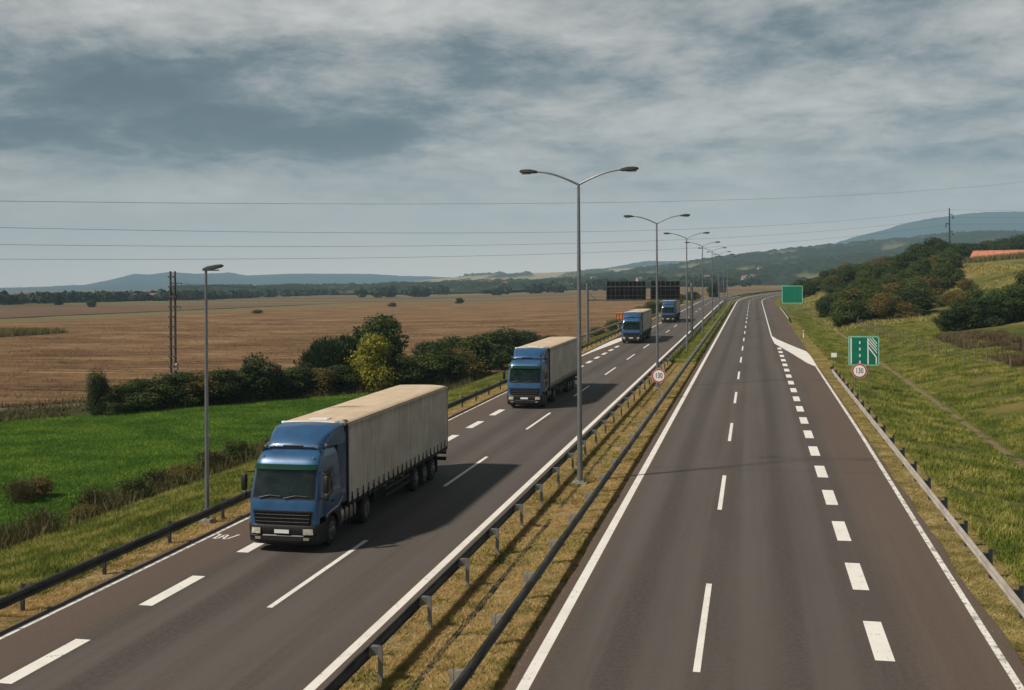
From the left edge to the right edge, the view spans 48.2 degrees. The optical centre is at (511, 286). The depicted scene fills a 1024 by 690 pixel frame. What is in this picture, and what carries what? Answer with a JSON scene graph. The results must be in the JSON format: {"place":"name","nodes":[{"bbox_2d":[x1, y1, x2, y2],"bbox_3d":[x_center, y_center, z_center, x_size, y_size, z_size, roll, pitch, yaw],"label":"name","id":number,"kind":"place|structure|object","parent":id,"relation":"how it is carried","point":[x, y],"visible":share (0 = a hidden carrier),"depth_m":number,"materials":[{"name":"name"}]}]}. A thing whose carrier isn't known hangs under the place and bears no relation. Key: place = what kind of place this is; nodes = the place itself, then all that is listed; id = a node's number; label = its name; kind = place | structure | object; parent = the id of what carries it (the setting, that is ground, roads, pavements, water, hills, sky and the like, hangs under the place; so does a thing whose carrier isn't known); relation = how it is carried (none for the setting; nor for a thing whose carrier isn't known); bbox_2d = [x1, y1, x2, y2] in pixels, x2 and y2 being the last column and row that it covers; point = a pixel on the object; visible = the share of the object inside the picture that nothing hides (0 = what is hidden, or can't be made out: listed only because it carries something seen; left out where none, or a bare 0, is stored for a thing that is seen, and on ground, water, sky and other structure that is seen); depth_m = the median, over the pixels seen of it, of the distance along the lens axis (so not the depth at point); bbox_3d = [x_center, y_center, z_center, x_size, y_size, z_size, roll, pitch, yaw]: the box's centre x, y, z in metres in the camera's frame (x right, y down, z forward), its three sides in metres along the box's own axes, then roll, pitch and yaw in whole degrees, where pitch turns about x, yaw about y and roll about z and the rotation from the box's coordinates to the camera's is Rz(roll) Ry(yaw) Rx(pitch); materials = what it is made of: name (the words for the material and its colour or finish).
{"place":"outdoors","nodes":[
{"label":"outdoors","id":0,"kind":"place"},
{"bbox_2d":[0,392,370,535],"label":"crop grass","id":1,"kind":"structure","parent":0,"point":[322,400],"depth_m":79.84,"materials":[{"name":"green plant"}]},
{"bbox_2d":[0,272,451,289],"bbox_3d":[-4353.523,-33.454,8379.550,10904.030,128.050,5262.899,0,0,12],"label":"mountains","id":2,"kind":"structure","parent":0,"point":[157,281],"depth_m":7452.99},
{"bbox_2d":[0,368,508,421],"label":"rough grass","id":3,"kind":"structure","parent":0,"point":[45,410],"depth_m":102.12,"materials":[{"name":"green plant"}]},
{"bbox_2d":[172,278,570,293],"bbox_3d":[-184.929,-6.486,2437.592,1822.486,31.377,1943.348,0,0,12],"label":"hills","id":4,"kind":"structure","parent":0,"point":[466,286],"depth_m":1653.73,"materials":[{"name":"green plant"}]},
{"bbox_2d":[0,258,1023,689],"bbox_3d":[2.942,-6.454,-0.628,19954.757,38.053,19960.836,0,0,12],"label":"ground","id":5,"kind":"structure","parent":0,"point":[476,312],"depth_m":168.85,"materials":[{"name":"plant"}]},
{"bbox_2d":[0,476,42,503],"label":"bush","id":6,"kind":"object","parent":5,"relation":"on","point":[15,487],"visible":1,"depth_m":57.00,"materials":[{"name":"brown plant"}]},
{"bbox_2d":[0,326,66,336],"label":"maize","id":7,"kind":"object","parent":5,"relation":"on","point":[12,331],"visible":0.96,"depth_m":264.23,"materials":[{"name":"green plant"}]},
{"bbox_2d":[16,476,55,498],"bbox_3d":[-24.497,10.313,58.741,2.158,1.220,1.990,0,0,-10],"label":"bush","id":8,"kind":"object","parent":5,"relation":"on","point":[40,484],"visible":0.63,"depth_m":58.37,"materials":[{"name":"brown plant"}]},
{"bbox_2d":[19,506,65,529],"bbox_3d":[-21.068,10.550,51.380,1.977,1.294,2.136,0,0,43],"label":"weed clump","id":9,"kind":"object","parent":5,"relation":"on","point":[42,514],"visible":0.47,"depth_m":51.47,"materials":[{"name":"brown plant"}]},
{"bbox_2d":[66,503,105,522],"bbox_3d":[-19.712,10.646,53.434,2.095,1.033,2.272,0,0,-17],"label":"weed clump","id":10,"kind":"object","parent":5,"relation":"on","point":[93,507],"visible":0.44,"depth_m":52.99,"materials":[{"name":"green plant"}]},
{"bbox_2d":[74,485,113,507],"bbox_3d":[-20.457,10.440,55.961,2.023,1.412,1.873,0,0,-31],"label":"weed clump","id":11,"kind":"object","parent":5,"relation":"on","point":[98,498],"visible":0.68,"depth_m":55.94,"materials":[{"name":"green plant"}]},
{"bbox_2d":[84,367,112,415],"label":"bush","id":12,"kind":"object","parent":5,"relation":"on","point":[98,387],"visible":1,"depth_m":95.67,"materials":[{"name":"green plant"}]},
{"bbox_2d":[103,384,142,411],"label":"hedge bush","id":13,"kind":"object","parent":5,"relation":"on","point":[119,405],"visible":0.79,"depth_m":98.24,"materials":[{"name":"green plant"}]},
{"bbox_2d":[109,478,152,500],"bbox_3d":[-19.553,10.531,58.661,2.327,1.371,1.964,0,0,-19],"label":"weed clump","id":14,"kind":"object","parent":5,"relation":"on","point":[133,483],"visible":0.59,"depth_m":58.37,"materials":[{"name":"green plant"}]},
{"bbox_2d":[112,377,171,409],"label":"hedge bush","id":15,"kind":"object","parent":5,"relation":"on","point":[141,387],"visible":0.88,"depth_m":99.06,"materials":[{"name":"green plant"}]},
{"bbox_2d":[139,465,178,488],"bbox_3d":[-18.818,10.385,61.157,2.289,1.647,2.473,0,0,-13],"label":"weed clump","id":16,"kind":"object","parent":5,"relation":"on","point":[157,475],"visible":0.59,"depth_m":61.02,"materials":[{"name":"green plant"}]},
{"bbox_2d":[142,373,181,408],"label":"hedge bush","id":17,"kind":"object","parent":5,"relation":"on","point":[171,391],"visible":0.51,"depth_m":101.13,"materials":[{"name":"green plant"}]},
{"bbox_2d":[168,271,181,374],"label":"power pole","id":18,"kind":"object","parent":5,"relation":"on","point":[170,296],"visible":0.93,"depth_m":140.86,"materials":[{"name":"metal"}]},
{"bbox_2d":[159,371,204,406],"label":"hedge bush","id":19,"kind":"object","parent":5,"relation":"on","point":[191,399],"visible":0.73,"depth_m":102.07,"materials":[{"name":"green plant"}]},
{"bbox_2d":[162,462,204,482],"bbox_3d":[-18.144,10.564,63.845,2.726,1.314,2.514,0,0,-15],"label":"weed clump","id":20,"kind":"object","parent":5,"relation":"on","point":[178,468],"visible":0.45,"depth_m":63.69,"materials":[{"name":"green plant"}]},
{"bbox_2d":[0,288,400,304],"bbox_3d":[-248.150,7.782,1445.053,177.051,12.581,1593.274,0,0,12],"label":"distant treeline","id":21,"kind":"object","parent":5,"relation":"on","point":[38,297],"visible":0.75,"depth_m":940.95,"materials":[{"name":"green plant"}]},
{"bbox_2d":[179,370,230,404],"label":"hedge bush","id":22,"kind":"object","parent":5,"relation":"on","point":[201,379],"visible":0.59,"depth_m":102.82,"materials":[{"name":"green plant"}]},
{"bbox_2d":[198,264,223,523],"bbox_3d":[-11.361,4.168,43.286,0.960,9.979,0.520,0,0,12],"label":"street lamp","id":23,"kind":"object","parent":5,"relation":"on","point":[207,520],"visible":0.82,"depth_m":43.27,"materials":[{"name":"metal"}]},
{"bbox_2d":[192,448,234,470],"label":"weed clump","id":24,"kind":"object","parent":5,"relation":"on","point":[214,455],"visible":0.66,"depth_m":67.44,"materials":[{"name":"green plant"}]},
{"bbox_2d":[201,368,242,404],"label":"hedge bush","id":25,"kind":"object","parent":5,"relation":"on","point":[229,381],"visible":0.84,"depth_m":103.94,"materials":[{"name":"green plant"}]},
{"bbox_2d":[219,440,254,462],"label":"weed clump","id":26,"kind":"object","parent":5,"relation":"on","point":[233,447],"visible":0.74,"depth_m":70.67,"materials":[{"name":"green plant"}]},
{"bbox_2d":[0,376,478,549],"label":"dry weeds","id":27,"kind":"object","parent":5,"relation":"on","point":[28,532],"visible":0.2,"depth_m":56.83,"materials":[{"name":"green plant"}]},
{"bbox_2d":[224,370,263,400],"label":"hedge bush","id":28,"kind":"object","parent":5,"relation":"on","point":[248,382],"visible":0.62,"depth_m":106.42,"materials":[{"name":"green plant"}]},
{"bbox_2d":[232,352,286,400],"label":"bush","id":29,"kind":"object","parent":5,"relation":"on","point":[266,376],"visible":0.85,"depth_m":107.16,"materials":[{"name":"green plant"}]},
{"bbox_2d":[259,370,309,397],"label":"hedge bush","id":30,"kind":"object","parent":5,"relation":"on","point":[289,385],"visible":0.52,"depth_m":110.13,"materials":[{"name":"green plant"}]},
{"bbox_2d":[282,365,320,394],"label":"hedge bush","id":31,"kind":"object","parent":5,"relation":"on","point":[303,373],"visible":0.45,"depth_m":111.99,"materials":[{"name":"green plant"}]},
{"bbox_2d":[0,318,607,402],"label":"stubble","id":32,"kind":"object","parent":5,"relation":"on","point":[52,399],"visible":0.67,"depth_m":222.07,"materials":[{"name":"brown plant"}]},
{"bbox_2d":[0,329,619,616],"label":"verge grass","id":33,"kind":"structure","parent":5,"relation":"on","point":[63,547],"depth_m":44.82,"materials":[{"name":"green plant"}]},
{"bbox_2d":[302,367,340,394],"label":"hedge bush","id":34,"kind":"object","parent":5,"relation":"on","point":[320,379],"visible":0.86,"depth_m":112.78,"materials":[{"name":"green plant"}]},
{"bbox_2d":[293,335,350,373],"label":"bush","id":35,"kind":"object","parent":5,"relation":"on","point":[319,354],"visible":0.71,"depth_m":120.46,"materials":[{"name":"green plant"}]},
{"bbox_2d":[0,314,655,611],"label":"guardrail","id":36,"kind":"object","parent":5,"relation":"on","point":[23,593],"visible":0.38,"depth_m":36.70,"materials":[{"name":"metal"}]},
{"bbox_2d":[320,364,364,392],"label":"hedge bush","id":37,"kind":"object","parent":5,"relation":"on","point":[345,381],"visible":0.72,"depth_m":114.96,"materials":[{"name":"green plant"}]},
{"bbox_2d":[333,333,361,371],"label":"bush","id":38,"kind":"object","parent":5,"relation":"on","point":[352,341],"visible":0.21,"depth_m":127.16,"materials":[{"name":"green plant"}]},
{"bbox_2d":[344,330,400,391],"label":"bush","id":39,"kind":"object","parent":5,"relation":"on","point":[371,356],"visible":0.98,"depth_m":116.16,"materials":[{"name":"yellow plant"}]},
{"bbox_2d":[347,311,409,376],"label":"tree","id":40,"kind":"object","parent":5,"relation":"on","point":[387,327],"visible":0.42,"depth_m":128.03,"materials":[{"name":"green plant"}]},
{"bbox_2d":[0,291,781,689],"bbox_3d":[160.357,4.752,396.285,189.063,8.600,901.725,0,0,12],"label":"carriageway","id":41,"kind":"structure","parent":5,"relation":"on","point":[220,625],"depth_m":34.58,"materials":[{"name":"grey asphalt"}]},
{"bbox_2d":[0,391,506,638],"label":"edge line","id":42,"kind":"object","parent":41,"relation":"on","point":[91,593],"visible":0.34,"depth_m":35.35,"materials":[{"name":"paint"}]},
{"bbox_2d":[0,346,618,683],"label":"wide lane marking","id":43,"kind":"object","parent":41,"relation":"on","point":[41,662],"visible":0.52,"depth_m":29.14,"materials":[{"name":"paint"}]},
{"bbox_2d":[241,385,447,544],"bbox_3d":[-5.994,6.767,46.278,3.140,4.130,16.585,0,1,12],"label":"semi truck","id":44,"kind":"object","parent":41,"relation":"on","point":[320,475],"visible":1,"depth_m":40.83,"materials":[{"name":"beige fabric"}]},
{"bbox_2d":[268,296,729,607],"bbox_3d":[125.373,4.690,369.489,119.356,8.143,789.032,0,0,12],"label":"lane marking","id":45,"kind":"object","parent":41,"relation":"on","point":[279,600],"visible":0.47,"depth_m":37.73,"materials":[{"name":"paint"}]},
{"bbox_2d":[303,297,733,689],"bbox_3d":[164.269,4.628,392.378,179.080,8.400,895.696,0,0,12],"label":"edge line","id":46,"kind":"object","parent":41,"relation":"on","point":[327,672],"visible":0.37,"depth_m":35.86,"materials":[{"name":"paint"}]},
{"bbox_2d":[503,337,576,406],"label":"semi truck","id":47,"kind":"object","parent":41,"relation":"on","point":[540,371],"visible":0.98,"depth_m":79.88,"materials":[{"name":"metal"}]},
{"bbox_2d":[619,309,651,342],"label":"semi truck","id":48,"kind":"object","parent":41,"relation":"on","point":[636,324],"visible":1,"depth_m":150.87,"materials":[{"name":"metal"}]},
{"bbox_2d":[659,300,679,321],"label":"semi truck","id":49,"kind":"object","parent":41,"relation":"on","point":[670,310],"visible":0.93,"depth_m":211.58,"materials":[{"name":"metal"}]},
{"bbox_2d":[383,355,425,386],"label":"bush","id":50,"kind":"object","parent":5,"relation":"on","point":[406,364],"visible":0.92,"depth_m":117.10,"materials":[{"name":"green plant"}]},
{"bbox_2d":[408,352,449,384],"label":"roadside bush","id":51,"kind":"object","parent":5,"relation":"on","point":[431,365],"visible":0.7,"depth_m":120.23,"materials":[{"name":"green plant"}]},
{"bbox_2d":[410,340,450,358],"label":"roadside bush","id":52,"kind":"object","parent":5,"relation":"on","point":[423,347],"visible":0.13,"depth_m":135.16,"materials":[{"name":"green plant"}]},
{"bbox_2d":[427,345,474,382],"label":"roadside bush","id":53,"kind":"object","parent":5,"relation":"on","point":[457,363],"visible":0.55,"depth_m":126.05,"materials":[{"name":"green plant"}]},
{"bbox_2d":[443,346,488,378],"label":"roadside bush","id":54,"kind":"object","parent":5,"relation":"on","point":[473,370],"visible":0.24,"depth_m":132.03,"materials":[{"name":"green plant"}]},
{"bbox_2d":[408,519,552,689],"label":"drain channel","id":55,"kind":"object","parent":5,"relation":"on","point":[481,604],"visible":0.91,"depth_m":31.98,"materials":[{"name":"grey concrete"}]},
{"bbox_2d":[458,333,511,373],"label":"roadside bush","id":56,"kind":"object","parent":5,"relation":"on","point":[483,347],"visible":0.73,"depth_m":138.91,"materials":[{"name":"green plant"}]},
{"bbox_2d":[478,330,514,368],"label":"roadside bush","id":57,"kind":"object","parent":5,"relation":"on","point":[496,337],"visible":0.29,"depth_m":148.70,"materials":[{"name":"green plant"}]},
{"bbox_2d":[495,326,532,362],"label":"roadside bush","id":58,"kind":"object","parent":5,"relation":"on","point":[514,335],"visible":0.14,"depth_m":158.92,"materials":[{"name":"green plant"}]},
{"bbox_2d":[341,358,700,689],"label":"median grass","id":59,"kind":"structure","parent":5,"relation":"on","point":[471,643],"depth_m":34.21,"materials":[{"name":"plant"}]},
{"bbox_2d":[322,290,781,689],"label":"guardrail","id":60,"kind":"object","parent":5,"relation":"on","point":[347,672],"visible":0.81,"depth_m":34.47,"materials":[{"name":"metal"}]},
{"bbox_2d":[353,275,762,297],"bbox_3d":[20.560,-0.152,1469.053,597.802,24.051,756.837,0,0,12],"label":"distant treeline","id":61,"kind":"object","parent":5,"relation":"on","point":[418,291],"visible":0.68,"depth_m":1159.06,"materials":[{"name":"green plant"}]},
{"bbox_2d":[519,166,638,484],"bbox_3d":[3.015,1.924,51.300,5.394,14.442,0.640,0,0,12],"label":"street lamp","id":62,"kind":"object","parent":5,"relation":"on","point":[579,480],"visible":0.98,"depth_m":51.22,"materials":[{"name":"metal"}]},
{"bbox_2d":[449,291,778,689],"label":"guardrail","id":63,"kind":"object","parent":5,"relation":"on","point":[461,677],"visible":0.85,"depth_m":35.12,"materials":[{"name":"metal"}]},
{"bbox_2d":[586,281,692,342],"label":"sign gantry","id":64,"kind":"object","parent":5,"relation":"on","point":[629,290],"visible":0.91,"depth_m":158.24,"materials":[{"name":"metal"}]},
{"bbox_2d":[624,214,689,388],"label":"street lamp","id":65,"kind":"object","parent":5,"relation":"on","point":[657,330],"visible":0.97,"depth_m":92.73,"materials":[{"name":"metal"}]},
{"bbox_2d":[663,304,732,362],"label":"median grass","id":66,"kind":"structure","parent":5,"relation":"on","point":[682,355],"depth_m":152.46,"materials":[{"name":"green plant"}]},
{"bbox_2d":[503,292,1023,689],"bbox_3d":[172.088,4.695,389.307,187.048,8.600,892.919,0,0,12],"label":"carriageway","id":67,"kind":"structure","parent":5,"relation":"on","point":[766,553],"depth_m":35.94,"materials":[{"name":"grey asphalt"}]},
{"bbox_2d":[516,292,781,689],"bbox_3d":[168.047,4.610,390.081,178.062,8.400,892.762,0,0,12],"label":"edge line","id":68,"kind":"object","parent":67,"relation":"on","point":[529,676],"visible":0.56,"depth_m":36.09,"materials":[{"name":"paint"}]},
{"bbox_2d":[693,295,766,671],"bbox_3d":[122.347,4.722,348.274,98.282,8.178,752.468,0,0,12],"label":"lane marking","id":69,"kind":"object","parent":67,"relation":"on","point":[700,644],"visible":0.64,"depth_m":31.46,"materials":[{"name":"paint"}]},
{"bbox_2d":[771,336,816,366],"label":"merge marking","id":70,"kind":"object","parent":67,"relation":"on","point":[805,356],"visible":1,"depth_m":132.92,"materials":[{"name":"paint"}]},
{"bbox_2d":[777,348,894,660],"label":"wide lane marking","id":71,"kind":"object","parent":67,"relation":"on","point":[879,643],"visible":1,"depth_m":35.51,"materials":[{"name":"paint"}]},
{"bbox_2d":[815,366,1023,689],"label":"edge line","id":72,"kind":"object","parent":67,"relation":"on","point":[1015,680],"visible":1,"depth_m":34.84,"materials":[{"name":"paint"}]},
{"bbox_2d":[782,286,802,310],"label":"blank sign","id":73,"kind":"object","parent":5,"relation":"on","point":[792,294],"visible":0.9,"depth_m":271.95,"materials":[{"name":"metal"}]},
{"bbox_2d":[814,296,832,316],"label":"hillside bush","id":74,"kind":"object","parent":5,"relation":"on","point":[822,306],"visible":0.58,"depth_m":242.96,"materials":[{"name":"green plant"}]},
{"bbox_2d":[828,300,861,326],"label":"hillside bush","id":75,"kind":"object","parent":5,"relation":"on","point":[845,312],"visible":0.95,"depth_m":204.12,"materials":[{"name":"green plant"}]},
{"bbox_2d":[848,336,878,388],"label":"lane sign","id":76,"kind":"object","parent":5,"relation":"on","point":[864,350],"visible":0.91,"depth_m":92.97,"materials":[{"name":"metal"}]},
{"bbox_2d":[850,298,877,322],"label":"hillside bush","id":77,"kind":"object","parent":5,"relation":"on","point":[866,315],"visible":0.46,"depth_m":207.07,"materials":[{"name":"green plant"}]},
{"bbox_2d":[856,282,887,317],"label":"tree","id":78,"kind":"object","parent":5,"relation":"on","point":[868,290],"visible":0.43,"depth_m":210.98,"materials":[{"name":"green plant"}]},
{"bbox_2d":[864,292,899,319],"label":"hillside bush","id":79,"kind":"object","parent":5,"relation":"on","point":[880,304],"visible":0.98,"depth_m":202.60,"materials":[{"name":"green plant"}]},
{"bbox_2d":[887,252,920,268],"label":"tree","id":80,"kind":"object","parent":5,"relation":"on","point":[906,257],"visible":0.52,"depth_m":297.92,"materials":[{"name":"green plant"}]},
{"bbox_2d":[888,299,921,318],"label":"hillside bush","id":81,"kind":"object","parent":5,"relation":"on","point":[904,309],"visible":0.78,"depth_m":202.49,"materials":[{"name":"green plant"}]},
{"bbox_2d":[789,323,1023,651],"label":"verge grass","id":82,"kind":"structure","parent":5,"relation":"on","point":[1008,619],"depth_m":41.22,"materials":[{"name":"plant"}]},
{"bbox_2d":[790,313,1023,585],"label":"verge grass","id":83,"kind":"structure","parent":5,"relation":"on","point":[896,403],"depth_m":78.48,"materials":[{"name":"green plant"}]},
{"bbox_2d":[800,261,1023,331],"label":"hillside grass","id":84,"kind":"structure","parent":5,"relation":"on","point":[964,265],"depth_m":244.63,"materials":[{"name":"plant"}]},
{"bbox_2d":[897,288,939,315],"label":"hillside bush","id":85,"kind":"object","parent":5,"relation":"on","point":[914,298],"visible":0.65,"depth_m":206.09,"materials":[{"name":"green plant"}]},
{"bbox_2d":[904,278,936,302],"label":"hillside bush","id":86,"kind":"object","parent":5,"relation":"on","point":[921,285],"visible":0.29,"depth_m":211.69,"materials":[{"name":"green plant"}]},
{"bbox_2d":[830,365,1023,618],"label":"guardrail","id":87,"kind":"object","parent":5,"relation":"on","point":[1015,597],"visible":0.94,"depth_m":40.34,"materials":[{"name":"metal"}]},
{"bbox_2d":[914,237,942,257],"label":"tree","id":88,"kind":"object","parent":5,"relation":"on","point":[927,247],"visible":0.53,"depth_m":327.89,"materials":[{"name":"green plant"}]},
{"bbox_2d":[857,317,1010,367],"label":"fence","id":89,"kind":"object","parent":5,"relation":"on","point":[928,340],"visible":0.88,"depth_m":134.48,"materials":[{"name":"wood"}]},
{"bbox_2d":[930,267,956,289],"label":"hillside bush","id":90,"kind":"object","parent":5,"relation":"on","point":[939,273],"visible":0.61,"depth_m":249.31,"materials":[{"name":"green plant"}]},
{"bbox_2d":[931,309,966,330],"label":"hedge bush","id":91,"kind":"object","parent":5,"relation":"on","point":[950,323],"visible":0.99,"depth_m":159.47,"materials":[{"name":"green plant"}]},
{"bbox_2d":[945,208,953,243],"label":"power pole","id":92,"kind":"object","parent":5,"relation":"on","point":[949,225],"visible":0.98,"depth_m":342.81,"materials":[{"name":"grey metal"}]},
{"bbox_2d":[0,217,991,246],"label":"power line","id":93,"kind":"object","parent":92,"relation":"attached to","point":[446,245],"visible":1,"depth_m":153.60,"materials":[{"name":"metal"}]},
{"bbox_2d":[941,299,986,329],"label":"hedge bush","id":94,"kind":"object","parent":5,"relation":"on","point":[967,313],"visible":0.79,"depth_m":159.81,"materials":[{"name":"green plant"}]},
{"bbox_2d":[931,328,1023,366],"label":"scrub","id":95,"kind":"object","parent":5,"relation":"on","point":[1003,338],"visible":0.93,"depth_m":132.06,"materials":[{"name":"plant"}]},
{"bbox_2d":[961,295,1005,327],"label":"hedge bush","id":96,"kind":"object","parent":5,"relation":"on","point":[989,315],"visible":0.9,"depth_m":159.80,"materials":[{"name":"green plant"}]},
{"bbox_2d":[961,251,1023,262],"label":"tall grass","id":97,"kind":"structure","parent":5,"relation":"on","point":[1002,256],"depth_m":369.71,"materials":[{"name":"green plant"}]},
{"bbox_2d":[981,291,1021,323],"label":"hedge bush","id":98,"kind":"object","parent":5,"relation":"on","point":[1006,308],"visible":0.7,"depth_m":160.69,"materials":[{"name":"green plant"}]},
{"bbox_2d":[999,234,1023,249],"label":"tree","id":99,"kind":"object","parent":5,"relation":"on","point":[1016,243],"visible":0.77,"depth_m":497.07,"materials":[{"name":"green plant"}]},
{"bbox_2d":[1001,285,1023,321],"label":"hedge bush","id":100,"kind":"object","parent":5,"relation":"on","point":[1016,294],"visible":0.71,"depth_m":161.59,"materials":[{"name":"green plant"}]},
{"bbox_2d":[391,268,632,281],"bbox_3d":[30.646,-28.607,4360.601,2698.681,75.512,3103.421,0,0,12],"label":"hills","id":101,"kind":"structure","parent":0,"point":[504,275],"depth_m":4025.53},
{"bbox_2d":[0,0,1023,287],"label":"sky","id":102,"kind":"structure","parent":0,"point":[402,129],"materials":[{"name":"grey"}]},
{"bbox_2d":[478,230,1023,289],"bbox_3d":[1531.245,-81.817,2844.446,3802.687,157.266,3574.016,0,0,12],"label":"hills","id":103,"kind":"structure","parent":0,"point":[788,266],"depth_m":2290.87,"materials":[{"name":"green plant"}]},
{"bbox_2d":[604,211,1023,268],"bbox_3d":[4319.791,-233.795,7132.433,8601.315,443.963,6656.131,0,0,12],"label":"mountains","id":104,"kind":"structure","parent":0,"point":[999,221],"depth_m":6537.31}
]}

